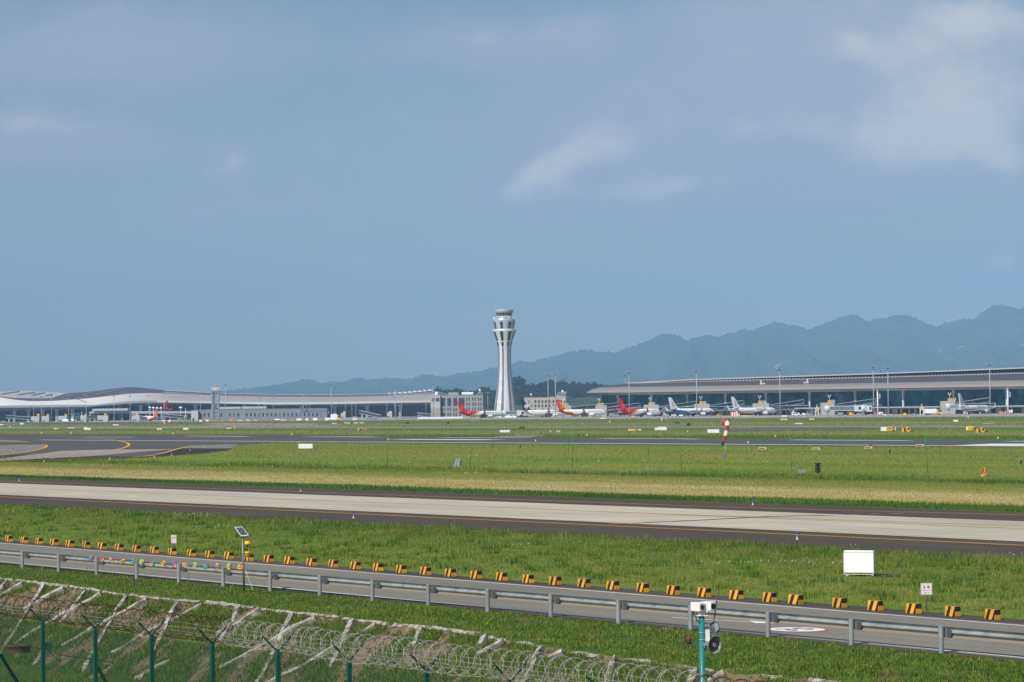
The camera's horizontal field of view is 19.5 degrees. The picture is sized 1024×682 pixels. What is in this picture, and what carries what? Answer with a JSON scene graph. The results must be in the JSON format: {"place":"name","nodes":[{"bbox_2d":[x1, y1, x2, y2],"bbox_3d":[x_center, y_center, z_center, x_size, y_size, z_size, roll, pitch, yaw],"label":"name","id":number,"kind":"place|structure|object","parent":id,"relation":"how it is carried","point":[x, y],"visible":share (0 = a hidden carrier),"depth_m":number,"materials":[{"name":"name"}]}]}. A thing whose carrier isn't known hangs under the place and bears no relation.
{"place":"outdoors","nodes":[
{"label":"outdoors","id":0,"kind":"place"},
{"bbox_2d":[0,427,217,427],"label":"apron","id":1,"kind":"object","parent":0,"point":[116,427],"visible":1,"depth_m":1406.48,"materials":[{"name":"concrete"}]},
{"bbox_2d":[0,581,805,681],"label":"embankment","id":2,"kind":"structure","parent":0,"point":[432,655],"depth_m":104.62,"materials":[{"name":"plant"}]},
{"bbox_2d":[0,577,840,681],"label":"slope lattice","id":3,"kind":"object","parent":2,"relation":"on","point":[352,623],"visible":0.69,"depth_m":106.59,"materials":[{"name":"concrete"}]},
{"bbox_2d":[0,577,857,681],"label":"slope weeds","id":4,"kind":"object","parent":2,"relation":"on","point":[102,599],"visible":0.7,"depth_m":103.83,"materials":[{"name":"green plant"}]},
{"bbox_2d":[0,415,1023,681],"bbox_3d":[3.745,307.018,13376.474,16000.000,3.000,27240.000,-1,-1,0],"label":"ground","id":5,"kind":"structure","parent":0,"point":[712,491],"depth_m":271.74,"materials":[{"name":"green plant"}]},
{"bbox_2d":[6,644,30,652],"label":"drain cover","id":6,"kind":"object","parent":5,"relation":"on","point":[20,648],"visible":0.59,"depth_m":100.97,"materials":[{"name":"metal"}]},
{"bbox_2d":[0,663,138,681],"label":"ditch grass","id":7,"kind":"structure","parent":5,"relation":"on","point":[22,673],"depth_m":111.02,"materials":[{"name":"green plant"}]},
{"bbox_2d":[0,422,197,423],"bbox_3d":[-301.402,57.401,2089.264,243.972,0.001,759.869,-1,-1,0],"label":"apron","id":8,"kind":"object","parent":5,"relation":"on","point":[107,423],"visible":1,"depth_m":1978.35,"materials":[{"name":"concrete"}]},
{"bbox_2d":[0,438,340,461],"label":"runway exit","id":9,"kind":"object","parent":5,"relation":"on","point":[62,444],"visible":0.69,"depth_m":691.75,"materials":[{"name":"asphalt"}]},
{"bbox_2d":[0,444,44,454],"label":"exit island","id":10,"kind":"structure","parent":9,"relation":"on","point":[6,449],"depth_m":611.90,"materials":[{"name":"concrete"}]},
{"bbox_2d":[0,448,231,460],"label":"exit patch","id":11,"kind":"object","parent":9,"relation":"on","point":[184,451],"visible":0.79,"depth_m":507.91,"materials":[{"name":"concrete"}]},
{"bbox_2d":[0,449,170,460],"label":"exit concrete","id":12,"kind":"object","parent":11,"relation":"on","point":[81,452],"visible":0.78,"depth_m":524.71,"materials":[{"name":"grey concrete"}]},
{"bbox_2d":[185,444,237,447],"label":"exit corner","id":13,"kind":"object","parent":9,"relation":"on","point":[217,446],"visible":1,"depth_m":604.68,"materials":[{"name":"concrete"}]},
{"bbox_2d":[211,387,219,420],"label":"radar mast","id":14,"kind":"object","parent":5,"relation":"on","point":[213,406],"visible":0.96,"depth_m":2516.60,"materials":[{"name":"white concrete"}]},
{"bbox_2d":[0,387,448,421],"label":"terminal concourse","id":15,"kind":"structure","parent":5,"relation":"on","point":[121,405],"depth_m":3195.16,"materials":[{"name":"metal"}]},
{"bbox_2d":[235,527,248,590],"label":"solar lamp post","id":16,"kind":"object","parent":5,"relation":"on","point":[241,531],"visible":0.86,"depth_m":118.66,"materials":[{"name":"grey metal"}]},
{"bbox_2d":[170,423,337,426],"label":"apron","id":17,"kind":"object","parent":5,"relation":"on","point":[254,425],"visible":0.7,"depth_m":1469.41,"materials":[{"name":"concrete"}]},
{"bbox_2d":[199,408,328,420],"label":"freight hall","id":18,"kind":"structure","parent":5,"relation":"on","point":[280,414],"depth_m":2619.25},
{"bbox_2d":[0,601,619,681],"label":"fence","id":19,"kind":"object","parent":5,"relation":"on","point":[278,660],"visible":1,"depth_m":68.17,"materials":[{"name":"green metal"}]},
{"bbox_2d":[0,593,237,643],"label":"razor coil","id":20,"kind":"object","parent":19,"relation":"attached to","point":[111,606],"visible":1,"depth_m":69.54,"materials":[{"name":"metal"}]},
{"bbox_2d":[1,615,508,681],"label":"barbed wire","id":21,"kind":"object","parent":19,"relation":"attached to","point":[256,648],"visible":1,"depth_m":63.98,"materials":[{"name":"grey metal"}]},
{"bbox_2d":[3,611,555,681],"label":"barbed wire","id":22,"kind":"object","parent":19,"relation":"attached to","point":[300,649],"visible":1,"depth_m":61.00,"materials":[{"name":"grey metal"}]},
{"bbox_2d":[2,608,579,681],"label":"barbed wire","id":23,"kind":"object","parent":19,"relation":"attached to","point":[306,647],"visible":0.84,"depth_m":62.05,"materials":[{"name":"grey metal"}]},
{"bbox_2d":[1,605,621,681],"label":"barbed wire","id":24,"kind":"object","parent":19,"relation":"attached to","point":[334,645],"visible":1,"depth_m":59.78,"materials":[{"name":"grey metal"}]},
{"bbox_2d":[0,600,667,681],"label":"barbed wire","id":25,"kind":"object","parent":19,"relation":"attached to","point":[361,643],"visible":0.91,"depth_m":60.13,"materials":[{"name":"grey metal"}]},
{"bbox_2d":[219,619,712,681],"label":"razor coil","id":26,"kind":"object","parent":19,"relation":"attached to","point":[393,665],"visible":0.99,"depth_m":57.71,"materials":[{"name":"silver metal"}]},
{"bbox_2d":[693,674,764,681],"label":"razor coil","id":27,"kind":"object","parent":19,"relation":"attached to","point":[711,676],"visible":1,"depth_m":49.76,"materials":[{"name":"metal"}]},
{"bbox_2d":[431,392,439,416],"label":"office wing","id":28,"kind":"structure","parent":5,"relation":"on","point":[435,399],"depth_m":2446.43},
{"bbox_2d":[440,389,482,417],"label":"office block","id":29,"kind":"structure","parent":5,"relation":"on","point":[470,401],"depth_m":2449.42,"materials":[{"name":"stone"}]},
{"bbox_2d":[493,309,516,417],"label":"control tower","id":30,"kind":"structure","parent":5,"relation":"on","point":[504,330],"depth_m":2295.04,"materials":[{"name":"white concrete"}]},
{"bbox_2d":[0,427,1018,428],"bbox_3d":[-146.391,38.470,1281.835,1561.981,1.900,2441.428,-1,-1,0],"label":"taxiway","id":31,"kind":"structure","parent":5,"relation":"on","point":[540,427],"depth_m":1043.75,"materials":[{"name":"grey asphalt"}]},
{"bbox_2d":[0,428,1022,439],"bbox_3d":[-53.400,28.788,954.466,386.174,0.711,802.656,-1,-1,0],"label":"verge grass","id":32,"kind":"structure","parent":5,"relation":"on","point":[651,436],"depth_m":772.99,"materials":[{"name":"green plant"}]},
{"bbox_2d":[0,563,1023,681],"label":"bank grass","id":33,"kind":"structure","parent":5,"relation":"on","point":[658,652],"depth_m":90.78,"materials":[{"name":"green plant"}]},
{"bbox_2d":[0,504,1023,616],"bbox_3d":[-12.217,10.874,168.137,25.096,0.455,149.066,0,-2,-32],"label":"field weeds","id":34,"kind":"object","parent":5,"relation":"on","point":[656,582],"visible":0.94,"depth_m":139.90,"materials":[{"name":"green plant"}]},
{"bbox_2d":[0,453,1023,487],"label":"meadow grass","id":35,"kind":"structure","parent":5,"relation":"on","point":[678,465],"depth_m":336.13,"materials":[{"name":"green plant"}]},
{"bbox_2d":[0,474,1023,511],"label":"fringe grass","id":36,"kind":"structure","parent":5,"relation":"on","point":[867,503],"depth_m":240.08,"materials":[{"name":"green plant"}]},
{"bbox_2d":[0,464,1023,505],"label":"mown straw","id":37,"kind":"object","parent":5,"relation":"on","point":[664,486],"visible":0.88,"depth_m":273.05,"materials":[{"name":"yellow plant"}]},
{"bbox_2d":[0,478,1023,558],"bbox_3d":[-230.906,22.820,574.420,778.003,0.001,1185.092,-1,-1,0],"label":"taxiway shoulder","id":38,"kind":"object","parent":5,"relation":"on","point":[880,543],"visible":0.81,"depth_m":198.33},
{"bbox_2d":[13,481,1019,514],"bbox_3d":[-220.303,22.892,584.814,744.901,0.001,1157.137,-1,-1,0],"label":"taxiway edge line","id":39,"kind":"object","parent":38,"relation":"on","point":[541,500],"visible":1,"depth_m":226.14,"materials":[{"name":"yellow paint"}]},
{"bbox_2d":[11,497,1023,545],"bbox_3d":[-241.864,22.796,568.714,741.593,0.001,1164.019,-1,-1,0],"label":"taxiway edge line","id":40,"kind":"object","parent":38,"relation":"on","point":[566,523],"visible":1,"depth_m":183.41,"materials":[{"name":"yellow paint"}]},
{"bbox_2d":[0,483,1023,541],"bbox_3d":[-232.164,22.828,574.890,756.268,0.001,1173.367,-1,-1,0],"label":"taxiway","id":41,"kind":"structure","parent":5,"relation":"on","point":[916,527],"depth_m":203.05,"materials":[{"name":"concrete"}]},
{"bbox_2d":[9,487,1023,528],"bbox_3d":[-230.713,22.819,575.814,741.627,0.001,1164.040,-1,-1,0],"label":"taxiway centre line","id":42,"kind":"object","parent":41,"relation":"on","point":[555,509],"visible":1,"depth_m":206.25,"materials":[{"name":"yellow paint"}]},
{"bbox_2d":[0,434,1023,446],"bbox_3d":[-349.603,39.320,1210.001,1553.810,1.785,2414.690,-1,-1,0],"label":"runway","id":43,"kind":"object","parent":5,"relation":"on","point":[837,442],"visible":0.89,"depth_m":629.83,"materials":[{"name":"grey asphalt"}]},
{"bbox_2d":[392,439,500,439],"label":"runway marking","id":44,"kind":"object","parent":43,"relation":"on","point":[446,439],"visible":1,"depth_m":687.24,"materials":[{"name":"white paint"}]},
{"bbox_2d":[124,440,962,445],"bbox_3d":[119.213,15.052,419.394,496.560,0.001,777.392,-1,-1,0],"label":"runway edge line","id":45,"kind":"object","parent":43,"relation":"on","point":[593,443],"visible":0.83,"depth_m":576.98,"materials":[{"name":"white paint"}]},
{"bbox_2d":[972,444,1023,445],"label":"runway aiming mark","id":46,"kind":"object","parent":43,"relation":"on","point":[998,444],"visible":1,"depth_m":495.23,"materials":[{"name":"white paint"}]},
{"bbox_2d":[0,540,1023,661],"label":"road shoulder","id":47,"kind":"object","parent":5,"relation":"on","point":[887,611],"visible":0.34,"depth_m":112.14},
{"bbox_2d":[420,566,431,574],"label":"kerb block","id":48,"kind":"structure","parent":47,"relation":"on","point":[424,570],"depth_m":129.17,"materials":[{"name":"paint"}]},
{"bbox_2d":[445,568,456,576],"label":"kerb block","id":49,"kind":"structure","parent":47,"relation":"on","point":[450,572],"depth_m":127.53,"materials":[{"name":"paint"}]},
{"bbox_2d":[470,571,482,578],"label":"kerb block","id":50,"kind":"structure","parent":47,"relation":"on","point":[475,574],"depth_m":125.62,"materials":[{"name":"paint"}]},
{"bbox_2d":[496,572,507,580],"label":"kerb block","id":51,"kind":"structure","parent":47,"relation":"on","point":[501,576],"depth_m":124.07,"materials":[{"name":"paint"}]},
{"bbox_2d":[0,550,1023,652],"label":"guardrail","id":52,"kind":"object","parent":47,"relation":"on","point":[851,625],"visible":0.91,"depth_m":101.64,"materials":[{"name":"metal"}]},
{"bbox_2d":[522,574,534,582],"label":"kerb block","id":53,"kind":"structure","parent":47,"relation":"on","point":[528,578],"depth_m":122.22,"materials":[{"name":"paint"}]},
{"bbox_2d":[549,576,561,584],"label":"kerb block","id":54,"kind":"structure","parent":47,"relation":"on","point":[555,580],"depth_m":120.64,"materials":[{"name":"paint"}]},
{"bbox_2d":[577,578,590,587],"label":"kerb block","id":55,"kind":"structure","parent":47,"relation":"on","point":[584,582],"depth_m":118.86,"materials":[{"name":"paint"}]},
{"bbox_2d":[606,581,619,589],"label":"kerb block","id":56,"kind":"structure","parent":47,"relation":"on","point":[612,585],"depth_m":117.08,"materials":[{"name":"paint"}]},
{"bbox_2d":[636,582,649,591],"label":"kerb block","id":57,"kind":"structure","parent":47,"relation":"on","point":[642,587],"depth_m":115.37,"materials":[{"name":"paint"}]},
{"bbox_2d":[666,585,680,594],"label":"kerb block","id":58,"kind":"structure","parent":47,"relation":"on","point":[673,589],"depth_m":113.63,"materials":[{"name":"paint"}]},
{"bbox_2d":[697,587,711,596],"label":"kerb block","id":59,"kind":"structure","parent":47,"relation":"on","point":[704,592],"depth_m":112.00,"materials":[{"name":"paint"}]},
{"bbox_2d":[729,590,743,599],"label":"kerb block","id":60,"kind":"structure","parent":47,"relation":"on","point":[737,594],"depth_m":110.28,"materials":[{"name":"paint"}]},
{"bbox_2d":[762,592,776,601],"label":"kerb block","id":61,"kind":"structure","parent":47,"relation":"on","point":[769,596],"depth_m":108.65,"materials":[{"name":"paint"}]},
{"bbox_2d":[788,594,803,604],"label":"kerb block","id":62,"kind":"structure","parent":47,"relation":"on","point":[798,599],"depth_m":107.32,"materials":[{"name":"paint"}]},
{"bbox_2d":[832,597,847,607],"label":"kerb block","id":63,"kind":"structure","parent":47,"relation":"on","point":[838,602],"depth_m":105.17,"materials":[{"name":"paint"}]},
{"bbox_2d":[867,600,883,610],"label":"kerb block","id":64,"kind":"structure","parent":47,"relation":"on","point":[875,605],"depth_m":103.49,"materials":[{"name":"paint"}]},
{"bbox_2d":[906,603,921,613],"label":"kerb block","id":65,"kind":"structure","parent":47,"relation":"on","point":[913,608],"depth_m":101.75,"materials":[{"name":"paint"}]},
{"bbox_2d":[945,606,960,616],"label":"kerb block","id":66,"kind":"structure","parent":47,"relation":"on","point":[952,611],"depth_m":100.14,"materials":[{"name":"paint"}]},
{"bbox_2d":[984,609,1000,619],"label":"kerb block","id":67,"kind":"structure","parent":47,"relation":"on","point":[992,614],"depth_m":98.46,"materials":[{"name":"paint"}]},
{"bbox_2d":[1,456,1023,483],"bbox_3d":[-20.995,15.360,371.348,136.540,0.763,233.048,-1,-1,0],"label":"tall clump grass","id":68,"kind":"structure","parent":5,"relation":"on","point":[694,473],"depth_m":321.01,"materials":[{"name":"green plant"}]},
{"bbox_2d":[1,416,1023,427],"bbox_3d":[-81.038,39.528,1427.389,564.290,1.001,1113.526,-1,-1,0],"label":"verge grass","id":69,"kind":"structure","parent":5,"relation":"on","point":[1016,423],"depth_m":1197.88,"materials":[{"name":"green plant"}]},
{"bbox_2d":[3,419,1023,424],"bbox_3d":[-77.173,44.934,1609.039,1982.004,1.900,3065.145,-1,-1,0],"label":"taxiway","id":70,"kind":"structure","parent":5,"relation":"on","point":[638,421],"depth_m":1372.81,"materials":[{"name":"grey asphalt"}]},
{"bbox_2d":[40,413,1023,421],"bbox_3d":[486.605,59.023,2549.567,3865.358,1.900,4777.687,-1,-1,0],"label":"apron","id":71,"kind":"object","parent":5,"relation":"on","point":[804,416],"visible":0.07,"depth_m":1833.65,"materials":[{"name":"concrete"}]},
{"bbox_2d":[454,402,503,417],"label":"airliner","id":72,"kind":"object","parent":71,"relation":"on","point":[480,414],"visible":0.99,"depth_m":2189.97,"materials":[{"name":"white metal"}]},
{"bbox_2d":[502,410,524,416],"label":"boarding bridge","id":73,"kind":"structure","parent":71,"relation":"on","point":[515,413],"depth_m":2248.15,"materials":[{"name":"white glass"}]},
{"bbox_2d":[519,400,566,416],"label":"airliner","id":74,"kind":"object","parent":71,"relation":"on","point":[528,410],"visible":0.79,"depth_m":2111.18,"materials":[{"name":"white metal"}]},
{"bbox_2d":[552,399,606,416],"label":"airliner","id":75,"kind":"object","parent":71,"relation":"on","point":[578,412],"visible":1,"depth_m":2088.64,"materials":[{"name":"white metal"}]},
{"bbox_2d":[595,403,642,416],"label":"gate block","id":76,"kind":"structure","parent":71,"relation":"on","point":[608,410],"depth_m":2124.44,"materials":[{"name":"concrete"}]},
{"bbox_2d":[615,398,660,416],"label":"airliner","id":77,"kind":"object","parent":71,"relation":"on","point":[640,412],"visible":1,"depth_m":1949.03,"materials":[{"name":"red metal"}]},
{"bbox_2d":[662,397,714,416],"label":"airliner","id":78,"kind":"object","parent":71,"relation":"on","point":[691,411],"visible":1,"depth_m":1928.17,"materials":[{"name":"white metal"}]},
{"bbox_2d":[724,397,776,415],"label":"airliner","id":79,"kind":"object","parent":71,"relation":"on","point":[755,411],"visible":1,"depth_m":1935.75,"materials":[{"name":"white metal"}]},
{"bbox_2d":[824,405,861,415],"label":"boarding bridge","id":80,"kind":"structure","parent":71,"relation":"on","point":[827,409],"depth_m":1793.26,"materials":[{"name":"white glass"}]},
{"bbox_2d":[941,393,995,413],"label":"airliner","id":81,"kind":"object","parent":71,"relation":"on","point":[969,409],"visible":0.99,"depth_m":1759.30,"materials":[{"name":"white metal"}]},
{"bbox_2d":[524,390,566,415],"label":"office block","id":82,"kind":"structure","parent":5,"relation":"on","point":[536,403],"depth_m":2399.45,"materials":[{"name":"beige concrete"}]},
{"bbox_2d":[551,398,618,416],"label":"gate block","id":83,"kind":"structure","parent":5,"relation":"on","point":[588,406],"depth_m":2149.33,"materials":[{"name":"concrete"}]},
{"bbox_2d":[173,441,1023,469],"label":"meadow grass","id":84,"kind":"structure","parent":5,"relation":"on","point":[428,453],"depth_m":442.19,"materials":[{"name":"green plant"}]},
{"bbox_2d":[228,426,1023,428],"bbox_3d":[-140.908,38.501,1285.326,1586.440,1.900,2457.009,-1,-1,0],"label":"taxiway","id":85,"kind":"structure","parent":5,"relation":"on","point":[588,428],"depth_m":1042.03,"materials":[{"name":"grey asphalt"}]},
{"bbox_2d":[644,401,695,415],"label":"gate block","id":86,"kind":"structure","parent":5,"relation":"on","point":[651,405],"depth_m":2071.85,"materials":[{"name":"concrete"}]},
{"bbox_2d":[691,616,705,681],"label":"camera pole","id":87,"kind":"object","parent":5,"relation":"on","point":[702,647],"visible":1,"depth_m":51.85,"materials":[{"name":"teal metal"}]},
{"bbox_2d":[691,601,715,621],"bbox_3d":[3.326,4.707,51.910,0.314,0.356,0.327,0,-2,-36],"label":"security camera","id":88,"kind":"object","parent":87,"relation":"on","point":[702,608],"visible":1,"depth_m":51.84,"materials":[{"name":"white plastic"}]},
{"bbox_2d":[703,636,721,653],"bbox_3d":[3.440,5.271,51.870,0.321,0.320,0.278,0,-2,-39],"label":"horn speaker","id":89,"kind":"object","parent":87,"relation":"attached to","point":[713,644],"visible":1,"depth_m":51.85},
{"bbox_2d":[705,622,720,640],"bbox_3d":[3.485,5.051,51.966,0.284,0.322,0.268,-1,-1,0],"label":"floodlight","id":90,"kind":"object","parent":87,"relation":"attached to","point":[714,630],"visible":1,"depth_m":51.88,"materials":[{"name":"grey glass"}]},
{"bbox_2d":[694,400,751,415],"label":"gate block","id":91,"kind":"structure","parent":5,"relation":"on","point":[716,407],"depth_m":2024.80,"materials":[{"name":"concrete"}]},
{"bbox_2d":[722,419,729,458],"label":"windsock","id":92,"kind":"object","parent":5,"relation":"on","point":[727,424],"visible":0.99,"depth_m":396.69,"materials":[{"name":"red fabric"}]},
{"bbox_2d":[752,395,808,414],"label":"gate block","id":93,"kind":"structure","parent":5,"relation":"on","point":[790,405],"depth_m":1972.53,"materials":[{"name":"metal"}]},
{"bbox_2d":[721,427,862,430],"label":"taxiway","id":94,"kind":"structure","parent":5,"relation":"on","point":[795,428],"depth_m":868.46,"materials":[{"name":"grey asphalt"}]},
{"bbox_2d":[586,367,1023,415],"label":"terminal building","id":95,"kind":"structure","parent":5,"relation":"on","point":[910,392],"depth_m":1951.09,"materials":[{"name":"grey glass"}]},
{"bbox_2d":[820,395,880,414],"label":"gate block","id":96,"kind":"structure","parent":5,"relation":"on","point":[853,403],"depth_m":1915.83,"materials":[{"name":"metal"}]},
{"bbox_2d":[843,550,875,576],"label":"sign box","id":97,"kind":"object","parent":5,"relation":"on","point":[858,561],"visible":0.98,"depth_m":124.22,"materials":[{"name":"white metal"}]},
{"bbox_2d":[921,583,931,609],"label":"warning sign","id":98,"kind":"object","parent":5,"relation":"on","point":[926,589],"visible":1,"depth_m":103.46,"materials":[{"name":"white metal"}]},
{"bbox_2d":[940,392,994,413],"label":"gate block","id":99,"kind":"structure","parent":5,"relation":"on","point":[967,402],"depth_m":1821.80,"materials":[{"name":"metal"}]},
{"bbox_2d":[0,542,1023,658],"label":"service road","id":100,"kind":"structure","parent":0,"point":[966,646],"depth_m":109.97,"materials":[{"name":"grey asphalt"}]},
{"bbox_2d":[0,561,1023,657],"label":"road edge line","id":101,"kind":"object","parent":100,"relation":"on","point":[564,614],"visible":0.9,"depth_m":102.70,"materials":[{"name":"white paint"}]},
{"bbox_2d":[4,543,1023,625],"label":"road edge line","id":102,"kind":"object","parent":100,"relation":"on","point":[562,588],"visible":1,"depth_m":116.61,"materials":[{"name":"white paint"}]},
{"bbox_2d":[771,627,824,631],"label":"speed marking","id":103,"kind":"object","parent":100,"relation":"on","point":[796,630],"visible":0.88,"depth_m":95.10,"materials":[{"name":"white paint"}]},
{"bbox_2d":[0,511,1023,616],"bbox_3d":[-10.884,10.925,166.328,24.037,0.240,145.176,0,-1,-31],"label":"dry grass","id":104,"kind":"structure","parent":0,"point":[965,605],"depth_m":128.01,"materials":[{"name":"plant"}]},
{"bbox_2d":[0,0,1023,392],"label":"sky","id":105,"kind":"structure","parent":0,"point":[196,195],"materials":[{"name":"blue"}]},
{"bbox_2d":[483,393,599,410],"bbox_3d":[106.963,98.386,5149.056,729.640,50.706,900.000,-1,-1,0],"label":"wooded rise","id":106,"kind":"structure","parent":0,"point":[580,401],"depth_m":5009.49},
{"bbox_2d":[434,375,607,408],"bbox_3d":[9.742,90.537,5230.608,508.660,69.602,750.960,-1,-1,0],"label":"woods","id":107,"kind":"object","parent":106,"relation":"on","point":[522,389],"visible":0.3,"depth_m":5363.38,"materials":[{"name":"green plant"}]},
{"bbox_2d":[215,305,1023,394],"bbox_3d":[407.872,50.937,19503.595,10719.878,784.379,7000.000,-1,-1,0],"label":"hills","id":108,"kind":"structure","parent":0,"point":[857,344],"depth_m":21180.45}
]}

